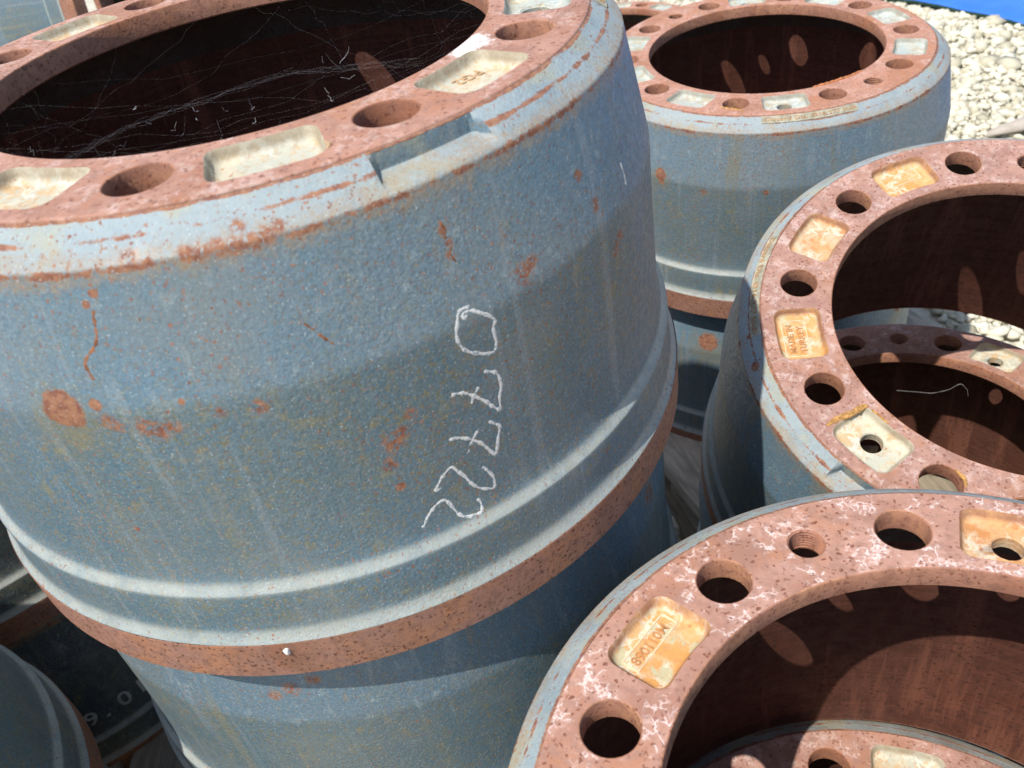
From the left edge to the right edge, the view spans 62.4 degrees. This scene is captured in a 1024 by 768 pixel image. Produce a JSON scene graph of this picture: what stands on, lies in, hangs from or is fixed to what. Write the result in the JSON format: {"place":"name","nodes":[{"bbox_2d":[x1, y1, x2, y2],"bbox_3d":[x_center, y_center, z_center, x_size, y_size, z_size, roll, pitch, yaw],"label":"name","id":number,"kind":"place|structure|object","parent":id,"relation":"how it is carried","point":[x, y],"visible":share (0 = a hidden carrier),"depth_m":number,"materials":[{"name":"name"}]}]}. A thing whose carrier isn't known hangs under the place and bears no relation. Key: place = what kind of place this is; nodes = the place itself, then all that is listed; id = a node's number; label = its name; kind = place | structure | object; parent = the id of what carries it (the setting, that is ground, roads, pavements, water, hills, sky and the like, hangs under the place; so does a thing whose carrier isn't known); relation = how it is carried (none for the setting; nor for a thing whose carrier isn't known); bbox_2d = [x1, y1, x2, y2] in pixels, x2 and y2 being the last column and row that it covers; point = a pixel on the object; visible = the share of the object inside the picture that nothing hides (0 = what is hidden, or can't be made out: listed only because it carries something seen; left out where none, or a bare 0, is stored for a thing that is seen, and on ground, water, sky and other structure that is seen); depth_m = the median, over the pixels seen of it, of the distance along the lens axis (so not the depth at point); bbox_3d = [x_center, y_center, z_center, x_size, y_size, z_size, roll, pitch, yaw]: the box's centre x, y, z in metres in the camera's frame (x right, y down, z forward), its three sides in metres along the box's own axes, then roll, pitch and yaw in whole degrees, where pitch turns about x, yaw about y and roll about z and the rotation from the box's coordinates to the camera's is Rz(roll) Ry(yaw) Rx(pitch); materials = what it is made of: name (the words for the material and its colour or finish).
{"place":"outdoors","nodes":[
{"label":"outdoors","id":0,"kind":"place"},
{"bbox_2d":[0,644,103,767],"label":"brake drum","id":1,"kind":"object","parent":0,"point":[43,724],"visible":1,"depth_m":0.61,"materials":[{"name":"blue metal"}]},
{"bbox_2d":[118,452,678,767],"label":"brake drum","id":2,"kind":"object","parent":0,"point":[463,698],"visible":0.07,"depth_m":0.51,"materials":[{"name":"blue metal"}]},
{"bbox_2d":[0,0,677,675],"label":"brake drum","id":3,"kind":"object","parent":2,"relation":"on","point":[334,364],"visible":1,"depth_m":0.39,"materials":[{"name":"blue metal"}]},
{"bbox_2d":[7,0,480,158],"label":"cobweb","id":4,"kind":"object","parent":3,"relation":"attached to","point":[237,100],"visible":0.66,"depth_m":0.44,"materials":[{"name":"fabric"}]},
{"bbox_2d":[85,0,1023,766],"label":"gravel ground","id":5,"kind":"structure","parent":0,"point":[921,312],"depth_m":1.60,"materials":[{"name":"beige gravel"}]},
{"bbox_2d":[108,731,183,767],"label":"wooden pallet","id":6,"kind":"object","parent":5,"relation":"on","point":[157,751],"depth_m":0.96,"materials":[{"name":"grey wood"}]},
{"bbox_2d":[2,597,163,767],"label":"brake drum","id":7,"kind":"object","parent":6,"relation":"on","point":[101,687],"visible":0.06,"depth_m":0.91,"materials":[{"name":"black metal"}]},
{"bbox_2d":[0,520,60,645],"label":"brake drum","id":8,"kind":"object","parent":7,"relation":"on","point":[21,590],"depth_m":0.82,"materials":[{"name":"black metal"}]},
{"bbox_2d":[679,503,697,539],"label":"timber beam","id":9,"kind":"structure","parent":5,"relation":"on","point":[688,526],"depth_m":1.21,"materials":[{"name":"brown wood"}]},
{"bbox_2d":[697,324,1023,764],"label":"brake drum","id":10,"kind":"object","parent":9,"relation":"on","point":[981,421],"visible":0.23,"depth_m":1.04,"materials":[{"name":"brown metal"}]},
{"bbox_2d":[701,138,1023,524],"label":"brake drum","id":11,"kind":"object","parent":10,"relation":"on","point":[937,225],"visible":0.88,"depth_m":0.72,"materials":[{"name":"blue metal"}]},
{"bbox_2d":[663,309,933,525],"bbox_3d":[0.340,-0.108,1.543,0.521,0.136,0.900,-20,40,-12],"label":"wooden pallet","id":12,"kind":"object","parent":5,"relation":"on","point":[682,461],"visible":0.04,"depth_m":1.19,"materials":[{"name":"grey wood"}]},
{"bbox_2d":[616,1,679,30],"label":"brake drum","id":13,"kind":"object","parent":12,"relation":"on","point":[634,13],"visible":0.08,"depth_m":1.99,"materials":[{"name":"brown metal"}]},
{"bbox_2d":[669,307,908,441],"bbox_3d":[0.364,-0.148,1.293,0.470,0.250,0.470,-16,41,-6],"label":"brake drum","id":14,"kind":"object","parent":12,"relation":"on","point":[699,341],"visible":0.06,"depth_m":1.14,"materials":[{"name":"blue metal"}]},
{"bbox_2d":[626,0,950,318],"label":"brake drum","id":15,"kind":"object","parent":14,"relation":"on","point":[761,116],"visible":0.66,"depth_m":0.99,"materials":[{"name":"blue metal"}]},
{"bbox_2d":[882,0,1023,26],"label":"blue tarpaulin","id":16,"kind":"object","parent":5,"relation":"on","point":[1011,12],"visible":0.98,"depth_m":2.66,"materials":[{"name":"blue plastic"}]},
{"bbox_3d":[0.442,0.692,0.554,0.861,0.136,0.740,-10,39,0],"label":"wooden pallet","id":17,"kind":"object","parent":5,"relation":"on","visible":0},
{"bbox_2d":[686,719,1023,767],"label":"brake drum","id":18,"kind":"object","parent":17,"relation":"on","point":[843,743],"visible":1,"depth_m":0.61,"materials":[{"name":"metal"}]},
{"bbox_2d":[508,489,1023,767],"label":"brake drum","id":19,"kind":"object","parent":18,"relation":"on","point":[901,606],"visible":1,"depth_m":0.47,"materials":[{"name":"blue metal"}]},
{"bbox_2d":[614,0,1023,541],"bbox_3d":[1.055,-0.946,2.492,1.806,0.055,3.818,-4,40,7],"label":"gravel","id":20,"kind":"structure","parent":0,"point":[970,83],"depth_m":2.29,"materials":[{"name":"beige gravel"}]},
{"bbox_2d":[984,116,1023,137],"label":"scrap board","id":21,"kind":"object","parent":20,"relation":"on","point":[1016,125],"visible":1,"depth_m":2.01,"materials":[{"name":"white"}]},
{"bbox_2d":[919,474,957,491],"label":"timber beam","id":22,"kind":"structure","parent":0,"point":[934,482],"depth_m":1.16,"materials":[{"name":"brown wood"}]},
{"bbox_3d":[-0.787,-0.470,1.923,0.470,0.250,0.471,-17,40,-8],"label":"brake drum","id":23,"kind":"object","parent":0,"visible":0},
{"bbox_2d":[0,0,125,46],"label":"brake drum","id":24,"kind":"object","parent":23,"relation":"on","point":[20,19],"visible":0.02,"depth_m":1.49,"materials":[{"name":"blue metal"}]}
]}

